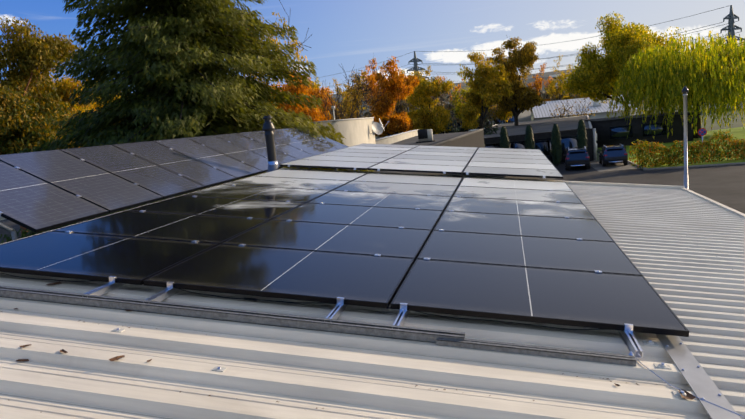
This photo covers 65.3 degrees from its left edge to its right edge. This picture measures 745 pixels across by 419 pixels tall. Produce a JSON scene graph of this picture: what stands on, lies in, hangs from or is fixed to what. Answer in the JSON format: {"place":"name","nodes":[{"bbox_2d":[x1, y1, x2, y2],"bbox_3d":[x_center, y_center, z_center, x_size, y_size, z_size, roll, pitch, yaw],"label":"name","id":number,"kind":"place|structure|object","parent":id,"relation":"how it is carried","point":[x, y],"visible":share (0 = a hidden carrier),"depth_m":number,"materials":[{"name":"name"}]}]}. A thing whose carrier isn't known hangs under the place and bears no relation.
{"place":"outdoors","nodes":[
{"label":"outdoors","id":0,"kind":"place"},
{"bbox_2d":[0,128,347,232],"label":"solar panels","id":1,"kind":"object","parent":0,"point":[39,190],"visible":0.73,"depth_m":8.41,"materials":[{"name":"black"}]},
{"bbox_2d":[0,160,744,242],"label":"street","id":2,"kind":"structure","parent":0,"point":[723,183],"depth_m":38.31,"materials":[{"name":"grey asphalt"}]},
{"bbox_2d":[0,16,82,235],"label":"broad tree","id":3,"kind":"object","parent":2,"relation":"on","point":[28,120],"visible":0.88,"depth_m":25.09,"materials":[{"name":"green plant"}]},
{"bbox_2d":[31,71,102,147],"bbox_3d":[-16.827,-3.285,33.288,8.172,10.190,7.678,-3,9,13],"label":"broad tree","id":4,"kind":"object","parent":2,"relation":"on","point":[64,88],"visible":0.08,"depth_m":33.41,"materials":[{"name":"yellow plant"}]},
{"bbox_2d":[79,80,120,111],"bbox_3d":[-15.537,-4.293,39.443,7.928,10.084,8.661,-10,10,-26],"label":"broad tree","id":5,"kind":"object","parent":2,"relation":"on","point":[99,97],"depth_m":37.03,"materials":[{"name":"green plant"}]},
{"bbox_2d":[243,0,310,108],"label":"broad tree","id":6,"kind":"object","parent":2,"relation":"on","point":[297,55],"visible":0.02,"depth_m":24.32,"materials":[{"name":"green plant"}]},
{"bbox_2d":[269,71,336,121],"bbox_3d":[-5.586,-5.724,44.199,5.639,9.660,7.776,-3,9,13],"label":"broad tree","id":7,"kind":"object","parent":2,"relation":"on","point":[315,114],"visible":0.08,"depth_m":42.09,"materials":[{"name":"orange plant"}]},
{"bbox_2d":[314,65,384,119],"bbox_3d":[-1.598,-5.259,39.912,4.684,9.312,4.514,-11,10,-33],"label":"broad tree","id":8,"kind":"object","parent":2,"relation":"on","point":[365,91],"visible":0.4,"depth_m":39.15,"materials":[{"name":"orange plant"}]},
{"bbox_2d":[484,119,587,165],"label":"cypress trees","id":9,"kind":"object","parent":2,"relation":"on","point":[556,144],"visible":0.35,"depth_m":50.02,"materials":[{"name":"green plant"}]},
{"bbox_2d":[563,146,590,169],"bbox_3d":[16.720,-4.251,47.515,2.180,1.706,4.292,-2,9,19],"label":"car","id":10,"kind":"object","parent":2,"relation":"on","point":[577,157],"visible":1,"depth_m":45.65,"materials":[{"name":"blue metal"}]},
{"bbox_2d":[598,144,627,166],"bbox_3d":[19.699,-4.520,47.711,2.180,1.634,4.242,-3,9,17],"label":"car","id":11,"kind":"object","parent":2,"relation":"on","point":[609,154],"visible":1,"depth_m":45.88,"materials":[{"name":"blue metal"}]},
{"bbox_2d":[0,0,744,93],"label":"sky","id":12,"kind":"structure","parent":0,"point":[346,34],"materials":[{"name":"blue"}]},
{"bbox_2d":[329,47,742,117],"bbox_3d":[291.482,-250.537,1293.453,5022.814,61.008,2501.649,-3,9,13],"label":"hills","id":13,"kind":"structure","parent":0,"point":[529,79],"depth_m":501.94,"materials":[{"name":"green plant"}]},
{"bbox_2d":[531,104,744,160],"bbox_3d":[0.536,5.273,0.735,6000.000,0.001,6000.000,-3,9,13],"label":"ground","id":14,"kind":"structure","parent":0,"point":[716,125],"depth_m":95.50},
{"bbox_2d":[0,167,336,240],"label":"mounting bracket","id":15,"kind":"object","parent":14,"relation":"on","point":[11,230],"depth_m":5.88,"materials":[{"name":"grey metal"}]},
{"bbox_2d":[0,134,327,220],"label":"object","id":16,"kind":"object","parent":15,"relation":"on","point":[1,218],"visible":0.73,"depth_m":8.15,"materials":[{"name":"silver metal"}]},
{"bbox_2d":[0,0,375,243],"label":"conifer tree","id":17,"kind":"object","parent":14,"relation":"on","point":[182,77],"visible":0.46,"depth_m":18.45,"materials":[{"name":"green plant"}]},
{"bbox_2d":[306,81,331,114],"bbox_3d":[-4.605,-6.152,48.099,6.258,9.147,5.569,-3,9,13],"label":"broad tree","id":18,"kind":"object","parent":14,"relation":"on","point":[314,85],"depth_m":47.51,"materials":[{"name":"yellow plant"}]},
{"bbox_2d":[330,71,366,118],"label":"tree","id":19,"kind":"object","parent":14,"relation":"on","point":[345,97],"visible":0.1,"depth_m":122.86,"materials":[{"name":"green plant"}]},
{"bbox_2d":[341,69,366,118],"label":"tree","id":20,"kind":"object","parent":14,"relation":"on","point":[355,87],"visible":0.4,"depth_m":98.38,"materials":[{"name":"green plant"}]},
{"bbox_2d":[359,109,372,117],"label":"tree","id":21,"kind":"object","parent":14,"relation":"on","point":[367,114],"depth_m":123.31,"materials":[{"name":"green plant"}]},
{"bbox_2d":[354,52,396,137],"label":"tree","id":22,"kind":"object","parent":14,"relation":"on","point":[376,117],"visible":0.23,"depth_m":103.00,"materials":[{"name":"orange plant"}]},
{"bbox_2d":[364,56,419,136],"bbox_3d":[2.111,-10.745,64.434,6.348,12.045,6.612,-3,9,13],"label":"broad tree","id":23,"kind":"object","parent":14,"relation":"on","point":[402,86],"visible":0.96,"depth_m":63.27,"materials":[{"name":"orange plant"}]},
{"bbox_2d":[391,70,418,111],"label":"tree","id":24,"kind":"object","parent":14,"relation":"on","point":[409,107],"visible":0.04,"depth_m":118.81,"materials":[{"name":"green plant"}]},
{"bbox_2d":[394,99,425,114],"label":"tree","id":25,"kind":"object","parent":14,"relation":"on","point":[401,108],"visible":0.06,"depth_m":112.28,"materials":[{"name":"green plant"}]},
{"bbox_2d":[407,51,428,78],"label":"pylon","id":26,"kind":"object","parent":14,"relation":"on","point":[415,59],"visible":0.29,"depth_m":513.58,"materials":[{"name":"grey metal"}]},
{"bbox_2d":[311,5,738,93],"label":"power lines","id":27,"kind":"object","parent":26,"relation":"hanging from","point":[537,45],"visible":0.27,"depth_m":444.90,"materials":[{"name":"grey metal"}]},
{"bbox_2d":[407,66,438,110],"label":"tree","id":28,"kind":"object","parent":14,"relation":"on","point":[421,77],"visible":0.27,"depth_m":113.10,"materials":[{"name":"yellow plant"}]},
{"bbox_2d":[407,76,455,133],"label":"broad tree","id":29,"kind":"object","parent":14,"relation":"on","point":[436,119],"visible":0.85,"depth_m":68.09,"materials":[{"name":"yellow plant"}]},
{"bbox_2d":[311,106,555,179],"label":"building","id":30,"kind":"structure","parent":14,"relation":"on","point":[355,131],"depth_m":28.32,"materials":[{"name":"grey"}]},
{"bbox_2d":[371,118,388,134],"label":"satellite dishes","id":31,"kind":"object","parent":30,"relation":"attached to","point":[377,128],"visible":1,"depth_m":28.00,"materials":[{"name":"grey metal"}]},
{"bbox_2d":[407,92,464,114],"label":"tree","id":32,"kind":"object","parent":14,"relation":"on","point":[447,106],"visible":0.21,"depth_m":118.54,"materials":[{"name":"plant"}]},
{"bbox_2d":[436,75,465,109],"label":"tree","id":33,"kind":"object","parent":14,"relation":"on","point":[443,78],"visible":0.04,"depth_m":121.31,"materials":[{"name":"orange plant"}]},
{"bbox_2d":[445,109,459,132],"bbox_3d":[7.667,-6.391,56.173,3.882,6.429,3.941,-12,11,-37],"label":"conifer tree","id":34,"kind":"object","parent":14,"relation":"on","point":[453,129],"visible":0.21,"depth_m":55.62,"materials":[{"name":"green plant"}]},
{"bbox_2d":[450,60,479,129],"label":"tree","id":35,"kind":"object","parent":14,"relation":"on","point":[456,109],"visible":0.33,"depth_m":103.92,"materials":[{"name":"yellow plant"}]},
{"bbox_2d":[450,101,499,127],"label":"tree","id":36,"kind":"object","parent":14,"relation":"on","point":[478,119],"visible":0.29,"depth_m":108.80,"materials":[{"name":"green plant"}]},
{"bbox_2d":[458,51,513,129],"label":"broad tree","id":37,"kind":"object","parent":14,"relation":"on","point":[485,92],"visible":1,"depth_m":71.74,"materials":[{"name":"green plant"}]},
{"bbox_2d":[483,108,497,134],"bbox_3d":[12.142,-7.249,59.774,4.295,6.413,4.218,-3,9,13],"label":"conifer tree","id":38,"kind":"object","parent":14,"relation":"on","point":[487,127],"visible":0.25,"depth_m":59.58,"materials":[{"name":"green plant"}]},
{"bbox_2d":[486,104,512,124],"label":"tree","id":39,"kind":"object","parent":14,"relation":"on","point":[503,116],"visible":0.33,"depth_m":107.57,"materials":[{"name":"green plant"}]},
{"bbox_2d":[375,91,636,138],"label":"hall","id":40,"kind":"structure","parent":14,"relation":"on","point":[542,112],"depth_m":118.77,"materials":[{"name":"grey metal"}]},
{"bbox_2d":[484,35,545,125],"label":"broad tree","id":41,"kind":"object","parent":14,"relation":"on","point":[525,97],"visible":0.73,"depth_m":77.20,"materials":[{"name":"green plant"}]},
{"bbox_2d":[514,63,533,104],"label":"tree","id":42,"kind":"object","parent":14,"relation":"on","point":[526,73],"visible":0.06,"depth_m":117.81,"materials":[{"name":"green plant"}]},
{"bbox_2d":[528,63,552,101],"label":"tree","id":43,"kind":"object","parent":14,"relation":"on","point":[538,86],"visible":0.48,"depth_m":148.65,"materials":[{"name":"orange plant"}]},
{"bbox_2d":[539,89,562,100],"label":"tree","id":44,"kind":"object","parent":14,"relation":"on","point":[543,96],"visible":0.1,"depth_m":163.75,"materials":[{"name":"brown plant"}]},
{"bbox_2d":[544,54,573,99],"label":"tree","id":45,"kind":"object","parent":14,"relation":"on","point":[553,89],"visible":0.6,"depth_m":136.69,"materials":[{"name":"yellow plant"}]},
{"bbox_2d":[549,94,574,117],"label":"broad tree","id":46,"kind":"object","parent":14,"relation":"on","point":[562,114],"visible":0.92,"depth_m":99.14,"materials":[{"name":"brown plant"}]},
{"bbox_2d":[546,82,580,100],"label":"tree","id":47,"kind":"object","parent":14,"relation":"on","point":[571,95],"visible":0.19,"depth_m":149.37,"materials":[{"name":"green plant"}]},
{"bbox_2d":[561,98,596,117],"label":"broad tree","id":48,"kind":"object","parent":14,"relation":"on","point":[581,113],"visible":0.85,"depth_m":99.13,"materials":[{"name":"brown plant"}]},
{"bbox_2d":[469,112,693,164],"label":"dark building","id":49,"kind":"structure","parent":14,"relation":"on","point":[601,132],"depth_m":63.56,"materials":[{"name":"grey"}]},
{"bbox_2d":[559,11,686,114],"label":"broad tree","id":50,"kind":"object","parent":14,"relation":"on","point":[593,77],"visible":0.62,"depth_m":78.94,"materials":[{"name":"green plant"}]},
{"bbox_2d":[550,73,742,108],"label":"offices","id":51,"kind":"structure","parent":14,"relation":"on","point":[553,76],"depth_m":326.38,"materials":[{"name":"grey"}]},
{"bbox_2d":[720,5,744,41],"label":"pylon","id":52,"kind":"object","parent":14,"relation":"on","point":[731,26],"visible":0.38,"depth_m":365.61,"materials":[{"name":"grey metal"}]},
{"bbox_2d":[598,127,744,167],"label":"lawn","id":53,"kind":"structure","parent":0,"point":[738,133],"depth_m":59.75,"materials":[{"name":"green plant"}]},
{"bbox_2d":[606,30,744,137],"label":"willow tree","id":54,"kind":"object","parent":53,"relation":"on","point":[713,75],"visible":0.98,"depth_m":61.41,"materials":[{"name":"green plant"}]},
{"bbox_2d":[629,130,744,167],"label":"hedge","id":55,"kind":"object","parent":53,"relation":"on","point":[735,146],"visible":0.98,"depth_m":42.35,"materials":[{"name":"green plant"}]},
{"bbox_2d":[698,128,706,156],"bbox_3d":[25.121,-4.936,44.286,0.600,2.500,0.110,-1,10,27],"label":"no stopping sign","id":56,"kind":"object","parent":53,"relation":"on","point":[702,132],"visible":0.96,"depth_m":44.13,"materials":[{"name":"blue metal"}]},
{"bbox_2d":[682,86,688,188],"bbox_3d":[5.628,0.554,10.421,0.250,5.445,0.250,-3,9,13],"label":"pole","id":57,"kind":"object","parent":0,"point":[685,90],"visible":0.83,"depth_m":10.13,"materials":[{"name":"silver metal"}]},
{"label":"building walls","id":58,"kind":"object","parent":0,"visible":0},
{"bbox_2d":[0,188,710,418],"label":"roof","id":59,"kind":"structure","parent":58,"relation":"on","point":[296,373],"depth_m":2.97,"materials":[{"name":"metal"}]},
{"bbox_2d":[262,115,278,171],"bbox_3d":[-1.934,-1.213,11.050,0.380,1.130,0.380,-3,9,13],"label":"vent pipe","id":60,"kind":"object","parent":59,"relation":"on","point":[268,128],"visible":0.9,"depth_m":10.98,"materials":[{"name":"black metal"}]},
{"bbox_2d":[0,286,636,365],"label":"galvanised channels","id":61,"kind":"object","parent":59,"relation":"on","point":[448,338],"visible":0.92,"depth_m":3.43,"materials":[{"name":"grey metal"}]},
{"bbox_2d":[0,143,688,336],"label":"solar panels","id":62,"kind":"object","parent":59,"relation":"on","point":[514,250],"visible":1,"depth_m":5.17,"materials":[{"name":"black"}]},
{"bbox_2d":[0,273,608,329],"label":"solar cables","id":63,"kind":"object","parent":62,"relation":"attached to","point":[252,299],"visible":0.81,"depth_m":3.82,"materials":[{"name":"black plastic"}]},
{"bbox_2d":[66,147,642,358],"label":"solar panel mounts","id":64,"kind":"object","parent":62,"relation":"on","point":[627,333],"visible":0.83,"depth_m":3.76,"materials":[{"name":"silver metal"}]},
{"bbox_2d":[1,282,695,408],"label":"dead leaves","id":65,"kind":"object","parent":59,"relation":"on","point":[689,396],"visible":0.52,"depth_m":2.97,"materials":[{"name":"brown plant"}]},
{"bbox_2d":[112,193,744,417],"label":"roof fixings","id":66,"kind":"object","parent":59,"relation":"on","point":[662,365],"visible":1,"depth_m":3.01,"materials":[{"name":"grey metal"}]},
{"bbox_2d":[655,334,740,418],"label":"joint strip","id":67,"kind":"object","parent":59,"relation":"on","point":[701,383],"visible":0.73,"depth_m":2.88,"materials":[{"name":"silver metal"}]},
{"bbox_2d":[3,168,744,243],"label":"roof trim","id":68,"kind":"structure","parent":58,"relation":"attached to","point":[734,211],"depth_m":10.42,"materials":[{"name":"grey metal"}]},
{"bbox_2d":[567,184,744,418],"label":"roof","id":69,"kind":"structure","parent":58,"relation":"on","point":[696,283],"depth_m":5.39,"materials":[{"name":"grey metal"}]}
]}

